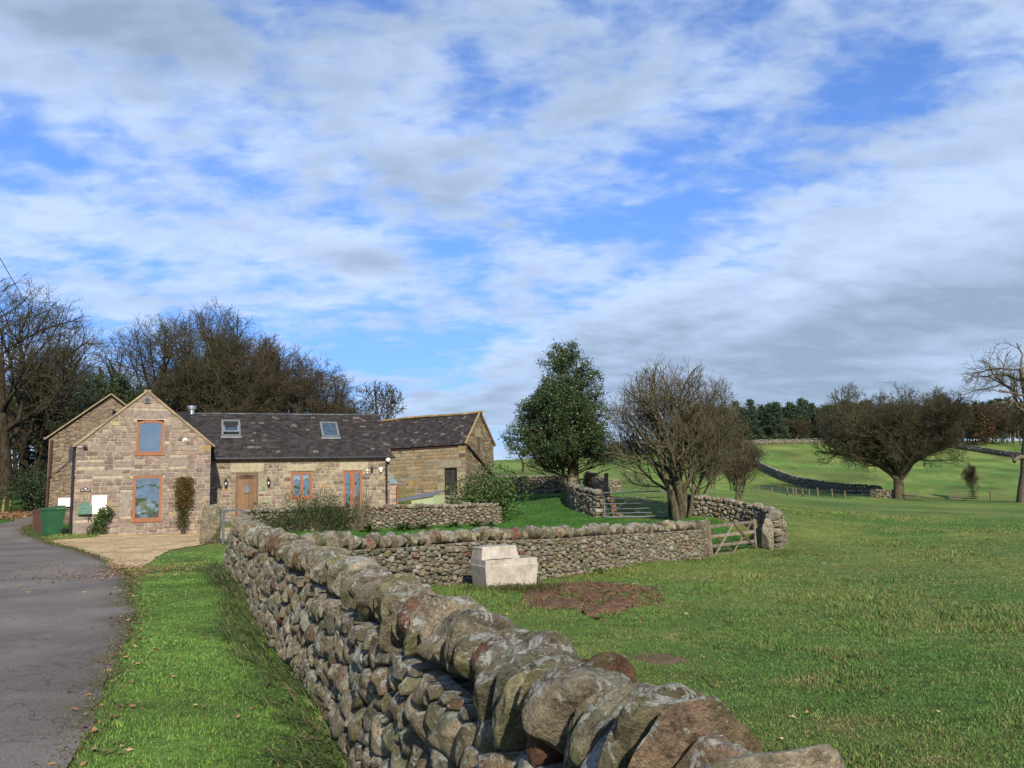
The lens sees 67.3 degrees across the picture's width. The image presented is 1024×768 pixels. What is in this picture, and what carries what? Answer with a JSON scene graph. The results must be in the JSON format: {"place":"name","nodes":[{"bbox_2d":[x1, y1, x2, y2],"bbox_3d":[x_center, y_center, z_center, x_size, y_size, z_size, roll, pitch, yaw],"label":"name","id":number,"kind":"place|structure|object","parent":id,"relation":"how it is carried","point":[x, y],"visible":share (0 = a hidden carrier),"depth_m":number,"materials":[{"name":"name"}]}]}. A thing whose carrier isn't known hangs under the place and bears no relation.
{"place":"outdoors","nodes":[
{"label":"outdoors","id":0,"kind":"place"},
{"bbox_2d":[0,502,99,549],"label":"roadside grass","id":1,"kind":"structure","parent":0,"point":[50,534],"depth_m":29.93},
{"bbox_2d":[0,516,134,767],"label":"road","id":2,"kind":"structure","parent":0,"point":[53,636],"depth_m":9.01,"materials":[{"name":"asphalt"}]},
{"bbox_2d":[17,524,152,767],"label":"edge moss","id":3,"kind":"object","parent":2,"relation":"on","point":[131,584],"visible":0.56,"depth_m":8.48,"materials":[{"name":"green plant"}]},
{"bbox_2d":[0,441,1023,767],"bbox_3d":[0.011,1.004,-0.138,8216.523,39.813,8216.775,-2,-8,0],"label":"ground","id":4,"kind":"structure","parent":0,"point":[936,487],"depth_m":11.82,"materials":[{"name":"green plant"}]},
{"bbox_2d":[0,508,32,519],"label":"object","id":5,"kind":"object","parent":4,"relation":"on","point":[12,515],"visible":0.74,"depth_m":38.17,"materials":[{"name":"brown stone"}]},
{"bbox_2d":[0,465,46,511],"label":"clipped hedge","id":6,"kind":"object","parent":4,"relation":"on","point":[31,493],"visible":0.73,"depth_m":40.00,"materials":[{"name":"green plant"}]},
{"bbox_2d":[6,382,44,492],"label":"bare tree","id":7,"kind":"object","parent":4,"relation":"on","point":[14,457],"depth_m":63.33,"materials":[{"name":"brown plant"}]},
{"bbox_2d":[10,408,60,481],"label":"bare tree","id":8,"kind":"object","parent":4,"relation":"on","point":[41,455],"visible":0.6,"depth_m":46.82,"materials":[{"name":"brown plant"}]},
{"bbox_2d":[32,507,46,532],"bbox_3d":[-18.976,5.501,31.107,0.589,0.994,0.736,0,-8,-10],"label":"wheelie bin","id":9,"kind":"object","parent":4,"relation":"on","point":[36,520],"visible":0.38,"depth_m":30.79,"materials":[{"name":"brown plastic"}]},
{"bbox_2d":[30,417,59,482],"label":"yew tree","id":10,"kind":"object","parent":4,"relation":"on","point":[32,457],"visible":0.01,"depth_m":53.86,"materials":[{"name":"green plant"}]},
{"bbox_2d":[6,362,94,455],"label":"bare tree","id":11,"kind":"object","parent":4,"relation":"on","point":[46,414],"visible":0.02,"depth_m":58.98,"materials":[{"name":"brown plant"}]},
{"bbox_2d":[39,505,66,534],"bbox_3d":[-18.164,5.383,30.464,0.659,1.112,0.821,-7,-10,35],"label":"wheelie bin","id":12,"kind":"object","parent":4,"relation":"on","point":[52,519],"visible":1,"depth_m":30.25,"materials":[{"name":"green plastic"}]},
{"bbox_2d":[0,270,108,505],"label":"bare tree","id":13,"kind":"object","parent":4,"relation":"on","point":[6,444],"visible":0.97,"depth_m":44.41,"materials":[{"name":"brown plant"}]},
{"bbox_2d":[3,333,108,488],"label":"bare tree","id":14,"kind":"object","parent":4,"relation":"on","point":[44,464],"visible":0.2,"depth_m":53.22,"materials":[{"name":"brown plant"}]},
{"bbox_2d":[0,294,115,499],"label":"bare tree","id":15,"kind":"object","parent":4,"relation":"on","point":[26,456],"visible":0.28,"depth_m":52.36,"materials":[{"name":"brown plant"}]},
{"bbox_2d":[43,393,126,523],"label":"stone house","id":16,"kind":"structure","parent":4,"relation":"on","point":[63,438],"depth_m":35.17,"materials":[{"name":"stone"}]},
{"bbox_2d":[58,498,69,506],"bbox_3d":[-20.246,5.355,34.859,0.560,0.400,0.050,1,-8,-22],"label":"white board","id":17,"kind":"object","parent":16,"relation":"attached to","point":[64,501],"visible":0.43,"depth_m":34.83,"materials":[{"name":"paint"}]},
{"bbox_2d":[44,363,146,432],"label":"yew tree","id":18,"kind":"object","parent":4,"relation":"on","point":[116,389],"visible":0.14,"depth_m":49.79,"materials":[{"name":"green plant"}]},
{"bbox_2d":[85,505,114,534],"bbox_3d":[-16.456,5.474,30.692,0.990,1.326,0.761,-2,-8,0],"label":"shrub","id":19,"kind":"object","parent":4,"relation":"on","point":[99,523],"visible":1,"depth_m":30.59,"materials":[{"name":"green plant"}]},
{"bbox_2d":[1,523,223,767],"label":"fallen leaves","id":20,"kind":"object","parent":4,"relation":"on","point":[94,728],"visible":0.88,"depth_m":16.94,"materials":[{"name":"brown plant"}]},
{"bbox_2d":[56,322,213,409],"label":"bare tree","id":21,"kind":"object","parent":4,"relation":"on","point":[113,369],"visible":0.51,"depth_m":54.04,"materials":[{"name":"brown plant"}]},
{"bbox_2d":[53,530,229,567],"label":"gravel drive","id":22,"kind":"structure","parent":4,"relation":"on","point":[139,548],"depth_m":25.44,"materials":[{"name":"gravel"}]},
{"bbox_2d":[92,309,216,411],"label":"bare tree","id":23,"kind":"object","parent":4,"relation":"on","point":[147,364],"visible":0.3,"depth_m":55.54,"materials":[{"name":"brown plant"}]},
{"bbox_2d":[125,296,263,412],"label":"bare tree","id":24,"kind":"object","parent":4,"relation":"on","point":[227,329],"visible":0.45,"depth_m":55.89,"materials":[{"name":"brown plant"}]},
{"bbox_2d":[72,549,346,767],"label":"verge grass","id":25,"kind":"structure","parent":4,"relation":"on","point":[181,685],"depth_m":6.63,"materials":[{"name":"plant"}]},
{"bbox_2d":[199,504,221,544],"bbox_3d":[-9.937,4.726,25.422,0.655,1.490,0.499,0,-8,-11],"label":"stone gatepost","id":26,"kind":"object","parent":4,"relation":"on","point":[210,529],"visible":0.91,"depth_m":25.23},
{"bbox_2d":[140,301,288,412],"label":"bare tree","id":27,"kind":"object","parent":4,"relation":"on","point":[204,323],"visible":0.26,"depth_m":56.85,"materials":[{"name":"brown plant"}]},
{"bbox_2d":[162,320,289,412],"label":"bare tree","id":28,"kind":"object","parent":4,"relation":"on","point":[225,366],"visible":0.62,"depth_m":55.35,"materials":[{"name":"brown plant"}]},
{"bbox_2d":[68,390,394,533],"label":"stone cottage","id":29,"kind":"structure","parent":4,"relation":"on","point":[133,454],"depth_m":35.71,"materials":[{"name":"stone"}]},
{"bbox_2d":[77,501,91,514],"bbox_3d":[-17.057,4.935,30.716,0.500,0.530,0.200,1,-8,-22],"label":"letter box","id":30,"kind":"object","parent":29,"relation":"attached to","point":[84,507],"visible":1,"depth_m":30.67,"materials":[{"name":"green metal"}]},
{"bbox_2d":[92,495,106,513],"bbox_3d":[-16.618,4.858,30.978,0.540,0.740,0.066,1,-8,-22],"label":"meter box","id":31,"kind":"object","parent":29,"relation":"attached to","point":[99,501],"visible":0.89,"depth_m":30.95,"materials":[{"name":"white paint"}]},
{"bbox_2d":[93,497,105,512],"bbox_3d":[-16.617,4.858,30.976,0.434,0.634,0.050,1,-8,-22],"label":"door","id":32,"kind":"structure","parent":31,"relation":"in","point":[98,502],"depth_m":30.95,"materials":[{"name":"white paint"}]},
{"bbox_2d":[136,500,155,517],"bbox_3d":[-15.158,5.149,31.852,0.785,0.775,0.313,1,-8,-22],"label":"flower vase","id":33,"kind":"object","parent":29,"relation":"in","point":[147,506],"visible":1,"depth_m":31.82,"materials":[{"name":"white ceramic"}]},
{"bbox_2d":[130,475,162,522],"bbox_3d":[-15.043,4.734,31.738,1.192,1.892,0.190,1,-8,-22],"label":"window","id":34,"kind":"structure","parent":29,"relation":"in","point":[158,519],"depth_m":31.66,"materials":[{"name":"orange wood"}]},
{"bbox_2d":[135,420,163,455],"bbox_3d":[-15.089,2.244,32.091,1.112,1.482,0.190,1,-8,-22],"label":"window","id":35,"kind":"structure","parent":29,"relation":"in","point":[138,453],"depth_m":32.03,"materials":[{"name":"orange wood"}]},
{"bbox_2d":[237,477,255,517],"bbox_3d":[-12.427,5.229,36.024,0.844,2.007,0.100,1,-8,-22],"label":"door","id":36,"kind":"structure","parent":29,"relation":"in","point":[245,485],"depth_m":36.03,"materials":[{"name":"brown wood"}]},
{"bbox_2d":[289,471,311,499],"bbox_3d":[-10.132,4.879,37.003,1.112,1.342,0.222,1,-8,-22],"label":"window","id":37,"kind":"structure","parent":29,"relation":"in","point":[300,475],"depth_m":37.04,"materials":[{"name":"orange wood"}]},
{"bbox_2d":[343,470,361,506],"bbox_3d":[-7.859,5.311,37.885,0.922,2.072,0.105,1,-8,-22],"label":"french door","id":38,"kind":"structure","parent":29,"relation":"in","point":[352,473],"depth_m":37.88,"materials":[{"name":"orange wood"}]},
{"bbox_2d":[222,509,242,543],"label":"metal hand gate","id":39,"kind":"structure","parent":4,"relation":"on","point":[224,521],"depth_m":24.78,"materials":[{"name":"metal"}]},
{"bbox_2d":[186,329,325,412],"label":"bare tree","id":40,"kind":"object","parent":4,"relation":"on","point":[274,359],"visible":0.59,"depth_m":57.04,"materials":[{"name":"brown plant"}]},
{"bbox_2d":[182,560,356,767],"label":"long grass","id":41,"kind":"structure","parent":4,"relation":"on","point":[221,574],"depth_m":7.65,"materials":[{"name":"plant"}]},
{"bbox_2d":[244,500,301,531],"bbox_3d":[-9.146,5.146,29.525,2.174,1.412,1.395,-2,-8,0],"label":"hedge bush","id":42,"kind":"object","parent":4,"relation":"on","point":[282,519],"visible":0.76,"depth_m":29.48,"materials":[{"name":"green plant"}]},
{"bbox_2d":[259,489,320,531],"bbox_3d":[-8.882,5.039,30.177,2.792,1.787,1.378,-2,-8,0],"label":"hedge bush","id":43,"kind":"object","parent":4,"relation":"on","point":[304,517],"visible":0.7,"depth_m":30.02,"materials":[{"name":"green plant"}]},
{"bbox_2d":[239,347,346,413],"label":"bare tree","id":44,"kind":"object","parent":4,"relation":"on","point":[308,387],"visible":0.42,"depth_m":59.06,"materials":[{"name":"brown plant"}]},
{"bbox_2d":[283,486,351,531],"bbox_3d":[-7.748,5.016,30.572,2.730,1.900,1.227,-2,-8,0],"label":"hedge bush","id":45,"kind":"object","parent":4,"relation":"on","point":[322,521],"visible":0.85,"depth_m":30.40,"materials":[{"name":"green plant"}]},
{"bbox_2d":[289,374,379,413],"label":"bare tree","id":46,"kind":"object","parent":4,"relation":"on","point":[343,399],"visible":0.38,"depth_m":61.08,"materials":[{"name":"brown plant"}]},
{"bbox_2d":[309,490,370,530],"bbox_3d":[-7.090,5.128,30.881,2.835,1.768,1.462,-2,-8,0],"label":"hedge bush","id":47,"kind":"object","parent":4,"relation":"on","point":[340,525],"visible":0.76,"depth_m":30.70,"materials":[{"name":"green plant"}]},
{"bbox_2d":[329,396,392,419],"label":"bare tree","id":48,"kind":"object","parent":4,"relation":"on","point":[367,412],"visible":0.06,"depth_m":66.80,"materials":[{"name":"brown plant"}]},
{"bbox_2d":[347,482,376,529],"bbox_3d":[-6.102,4.913,31.243,1.242,2.280,0.510,-2,-8,0],"label":"bare shrub","id":49,"kind":"object","parent":4,"relation":"on","point":[364,509],"visible":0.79,"depth_m":31.12,"materials":[{"name":"brown plant"}]},
{"bbox_2d":[239,502,501,531],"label":"dry stone wall","id":50,"kind":"structure","parent":4,"relation":"on","point":[412,514],"depth_m":32.47,"materials":[{"name":"stone"}]},
{"bbox_2d":[356,381,406,418],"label":"bare tree","id":51,"kind":"object","parent":4,"relation":"on","point":[388,399],"visible":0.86,"depth_m":72.10,"materials":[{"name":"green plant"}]},
{"bbox_2d":[390,473,397,504],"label":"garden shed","id":52,"kind":"structure","parent":4,"relation":"on","point":[393,488],"depth_m":40.82,"materials":[{"name":"wood"}]},
{"bbox_2d":[389,522,419,531],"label":"garden plant","id":53,"kind":"object","parent":4,"relation":"on","point":[402,527],"visible":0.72,"depth_m":31.02,"materials":[{"name":"green plant"}]},
{"bbox_2d":[399,488,414,503],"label":"picket fence","id":54,"kind":"object","parent":4,"relation":"on","point":[408,491],"visible":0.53,"depth_m":44.07,"materials":[{"name":"brown wood"}]},
{"bbox_2d":[390,490,444,508],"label":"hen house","id":55,"kind":"structure","parent":4,"relation":"on","point":[427,498],"depth_m":36.65,"materials":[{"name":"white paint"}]},
{"bbox_2d":[382,411,495,500],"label":"stone barn","id":56,"kind":"structure","parent":4,"relation":"on","point":[435,453],"depth_m":49.48,"materials":[{"name":"stone"}]},
{"bbox_2d":[446,468,456,496],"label":"door","id":57,"kind":"structure","parent":56,"relation":"in","point":[451,473],"depth_m":48.31,"materials":[{"name":"brown wood"}]},
{"bbox_2d":[444,461,533,520],"bbox_3d":[-1.133,5.008,35.649,3.187,2.858,3.498,-9,-11,44],"label":"garden bush","id":58,"kind":"object","parent":4,"relation":"on","point":[491,495],"visible":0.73,"depth_m":35.34,"materials":[{"name":"green plant"}]},
{"bbox_2d":[300,520,705,585],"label":"dry stone wall","id":59,"kind":"structure","parent":4,"relation":"on","point":[434,556],"depth_m":18.62,"materials":[{"name":"stone"}]},
{"bbox_2d":[470,544,537,586],"bbox_3d":[-0.155,3.659,15.245,1.140,0.895,0.740,2,-9,-26],"label":"water trough","id":60,"kind":"object","parent":4,"relation":"on","point":[498,564],"visible":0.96,"depth_m":15.00,"materials":[{"name":"stone"}]},
{"bbox_2d":[289,494,741,585],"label":"lawn grass","id":61,"kind":"structure","parent":4,"relation":"on","point":[472,527],"depth_m":33.38,"materials":[{"name":"plant"}]},
{"bbox_2d":[494,474,567,492],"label":"dry stone wall","id":62,"kind":"structure","parent":4,"relation":"on","point":[540,482],"depth_m":50.98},
{"bbox_2d":[223,517,845,767],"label":"dry stone wall","id":63,"kind":"structure","parent":4,"relation":"on","point":[392,671],"depth_m":3.68,"materials":[{"name":"stone"}]},
{"bbox_2d":[110,561,1003,758],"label":"fallen leaves","id":64,"kind":"object","parent":4,"relation":"on","point":[252,708],"visible":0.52,"depth_m":7.20,"materials":[{"name":"brown plant"}]},
{"bbox_2d":[497,338,624,492],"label":"holly tree","id":65,"kind":"object","parent":4,"relation":"on","point":[564,414],"visible":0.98,"depth_m":40.51,"materials":[{"name":"green plant"}]},
{"bbox_2d":[565,478,606,516],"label":"dry stone wall","id":66,"kind":"structure","parent":4,"relation":"on","point":[580,498],"depth_m":35.81,"materials":[{"name":"stone"}]},
{"bbox_2d":[603,490,668,517],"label":"metal field gate","id":67,"kind":"structure","parent":66,"relation":"attached to","point":[635,503],"depth_m":34.30,"materials":[{"name":"metal"}]},
{"bbox_2d":[519,580,661,617],"bbox_3d":[1.558,3.837,13.995,2.609,0.258,4.056,-6,-9,28],"label":"mud patch","id":68,"kind":"object","parent":4,"relation":"on","point":[617,606],"visible":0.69,"depth_m":13.41,"materials":[{"name":"soil"}]},
{"bbox_2d":[513,582,666,619],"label":"mud clods","id":69,"kind":"object","parent":68,"relation":"on","point":[583,584],"visible":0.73,"depth_m":13.79,"materials":[{"name":"soil"}]},
{"bbox_2d":[582,471,609,501],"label":"dry stone wall","id":70,"kind":"structure","parent":4,"relation":"on","point":[595,481],"depth_m":40.81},
{"bbox_2d":[602,473,607,508],"bbox_3d":[4.482,5.233,37.119,0.439,1.876,0.252,-2,-8,0],"label":"wooden post","id":71,"kind":"object","parent":4,"relation":"on","point":[605,485],"visible":0.64,"depth_m":37.07,"materials":[{"name":"grey wood"}]},
{"bbox_2d":[609,495,616,515],"bbox_3d":[4.587,5.648,34.939,0.303,1.244,0.300,-2,-8,0],"label":"stone gatepost","id":72,"kind":"object","parent":4,"relation":"on","point":[612,507],"visible":0.72,"depth_m":34.83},
{"bbox_2d":[608,479,621,490],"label":"dry stone wall","id":73,"kind":"structure","parent":4,"relation":"on","point":[615,485],"depth_m":54.82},
{"bbox_2d":[428,548,852,592],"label":"long grass","id":74,"kind":"structure","parent":4,"relation":"on","point":[543,585],"depth_m":14.71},
{"bbox_2d":[596,352,755,520],"bbox_3d":[7.007,2.290,33.457,6.968,7.433,6.244,-2,-8,0],"label":"thorn tree","id":75,"kind":"object","parent":4,"relation":"on","point":[696,434],"visible":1,"depth_m":32.74,"materials":[{"name":"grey plant"}]},
{"bbox_2d":[697,519,707,556],"bbox_3d":[6.294,5.235,25.517,0.373,1.462,0.431,5,-10,-39],"label":"stone gatepost","id":76,"kind":"object","parent":4,"relation":"on","point":[702,524],"visible":0.49,"depth_m":25.36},
{"bbox_2d":[708,519,756,555],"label":"wooden field gate","id":77,"kind":"structure","parent":76,"relation":"attached to","point":[740,541],"depth_m":25.97,"materials":[{"name":"brown wood"}]},
{"bbox_2d":[687,494,789,547],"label":"dry stone wall","id":78,"kind":"structure","parent":4,"relation":"on","point":[730,509],"depth_m":31.05,"materials":[{"name":"stone"}]},
{"bbox_2d":[713,435,770,500],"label":"thorn bush","id":79,"kind":"object","parent":4,"relation":"on","point":[751,464],"visible":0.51,"depth_m":42.42,"materials":[{"name":"brown plant"}]},
{"bbox_2d":[736,406,757,440],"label":"pine tree","id":80,"kind":"object","parent":4,"relation":"on","point":[743,409],"visible":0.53,"depth_m":209.21,"materials":[{"name":"green plant"}]},
{"bbox_2d":[743,405,766,440],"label":"pine tree","id":81,"kind":"object","parent":4,"relation":"on","point":[753,415],"visible":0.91,"depth_m":207.43,"materials":[{"name":"green plant"}]},
{"bbox_2d":[760,411,770,439],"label":"pine tree","id":82,"kind":"object","parent":4,"relation":"on","point":[763,415],"visible":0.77,"depth_m":210.09,"materials":[{"name":"green plant"}]},
{"bbox_2d":[762,518,773,549],"bbox_3d":[8.727,5.249,26.265,0.338,1.342,0.356,2,-9,-25],"label":"stone gatepost","id":83,"kind":"object","parent":4,"relation":"on","point":[767,535],"visible":0.83,"depth_m":26.19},
{"bbox_2d":[761,402,784,440],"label":"pine tree","id":84,"kind":"object","parent":4,"relation":"on","point":[768,413],"visible":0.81,"depth_m":208.23,"materials":[{"name":"green plant"}]},
{"bbox_2d":[766,401,791,438],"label":"pine tree","id":85,"kind":"object","parent":4,"relation":"on","point":[778,413],"visible":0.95,"depth_m":206.25,"materials":[{"name":"green plant"}]},
{"bbox_2d":[743,438,841,444],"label":"dry stone wall","id":86,"kind":"structure","parent":4,"relation":"on","point":[781,441],"depth_m":200.25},
{"bbox_2d":[786,420,803,438],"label":"woodland tree","id":87,"kind":"object","parent":4,"relation":"on","point":[795,428],"visible":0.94,"depth_m":207.93,"materials":[{"name":"green plant"}]},
{"bbox_2d":[785,404,807,438],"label":"pine tree","id":88,"kind":"object","parent":4,"relation":"on","point":[793,409],"visible":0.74,"depth_m":210.69,"materials":[{"name":"green plant"}]},
{"bbox_2d":[793,396,813,438],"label":"pine tree","id":89,"kind":"object","parent":4,"relation":"on","point":[799,402],"visible":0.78,"depth_m":211.08,"materials":[{"name":"green plant"}]},
{"bbox_2d":[585,581,1023,767],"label":"long grass","id":90,"kind":"structure","parent":4,"relation":"on","point":[823,703],"depth_m":8.55,"materials":[{"name":"plant"}]},
{"bbox_2d":[806,402,819,438],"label":"pine tree","id":91,"kind":"object","parent":4,"relation":"on","point":[812,412],"visible":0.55,"depth_m":213.12,"materials":[{"name":"green plant"}]},
{"bbox_2d":[756,461,882,494],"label":"dry stone wall","id":92,"kind":"structure","parent":4,"relation":"on","point":[818,484],"depth_m":100.88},
{"bbox_2d":[870,489,893,497],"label":"dry stone wall","id":93,"kind":"structure","parent":4,"relation":"on","point":[881,493],"depth_m":87.78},
{"bbox_2d":[808,379,984,498],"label":"round bare tree","id":94,"kind":"object","parent":4,"relation":"on","point":[891,440],"visible":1,"depth_m":85.07,"materials":[{"name":"brown plant"}]},
{"bbox_2d":[948,491,978,498],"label":"timber hurdle","id":95,"kind":"object","parent":4,"relation":"on","point":[963,494],"visible":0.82,"depth_m":84.82,"materials":[{"name":"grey wood"}]},
{"bbox_2d":[954,400,975,442],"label":"woodland tree","id":96,"kind":"object","parent":4,"relation":"on","point":[971,410],"visible":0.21,"depth_m":195.55,"materials":[{"name":"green plant"}]},
{"bbox_2d":[961,464,981,497],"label":"thorn bush","id":97,"kind":"object","parent":4,"relation":"on","point":[971,473],"visible":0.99,"depth_m":88.70,"materials":[{"name":"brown plant"}]},
{"bbox_2d":[929,442,1020,457],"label":"dry stone wall","id":98,"kind":"structure","parent":4,"relation":"on","point":[991,451],"depth_m":175.71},
{"bbox_2d":[966,404,997,444],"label":"russet tree","id":99,"kind":"object","parent":4,"relation":"on","point":[985,437],"visible":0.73,"depth_m":195.05,"materials":[{"name":"brown plant"}]},
{"bbox_2d":[976,400,999,444],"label":"woodland tree","id":100,"kind":"object","parent":4,"relation":"on","point":[989,410],"visible":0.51,"depth_m":196.12,"materials":[{"name":"green plant"}]},
{"bbox_2d":[958,340,1023,501],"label":"gnarled bare tree","id":101,"kind":"object","parent":4,"relation":"on","point":[1013,390],"visible":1,"depth_m":78.68,"materials":[{"name":"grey plant"}]},
{"bbox_2d":[989,413,1010,444],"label":"woodland tree","id":102,"kind":"object","parent":4,"relation":"on","point":[997,426],"visible":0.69,"depth_m":197.41,"materials":[{"name":"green plant"}]},
{"bbox_2d":[992,400,1011,443],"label":"woodland tree","id":103,"kind":"object","parent":4,"relation":"on","point":[1001,408],"visible":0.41,"depth_m":203.90,"materials":[{"name":"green plant"}]},
{"bbox_2d":[993,413,1019,444],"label":"woodland tree","id":104,"kind":"object","parent":4,"relation":"on","point":[1012,425],"visible":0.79,"depth_m":196.57,"materials":[{"name":"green plant"}]},
{"bbox_2d":[1005,408,1023,444],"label":"woodland tree","id":105,"kind":"object","parent":4,"relation":"on","point":[1017,418],"visible":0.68,"depth_m":197.18,"materials":[{"name":"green plant"}]},
{"bbox_2d":[0,0,1023,465],"label":"sky","id":106,"kind":"structure","parent":0,"point":[793,199],"materials":[{"name":"blue"}]},
{"bbox_3d":[-13.687,4.938,32.086,0.609,2.488,0.062,1,-8,-22],"label":"trellis","id":107,"kind":"object","parent":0,"visible":0},
{"bbox_2d":[170,476,197,532],"bbox_3d":[-13.613,5.001,31.982,1.220,2.333,0.352,1,-8,-22],"label":"climbing plant","id":108,"kind":"object","parent":107,"relation":"attached to","point":[184,493],"visible":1,"depth_m":31.96,"materials":[{"name":"green plant"}]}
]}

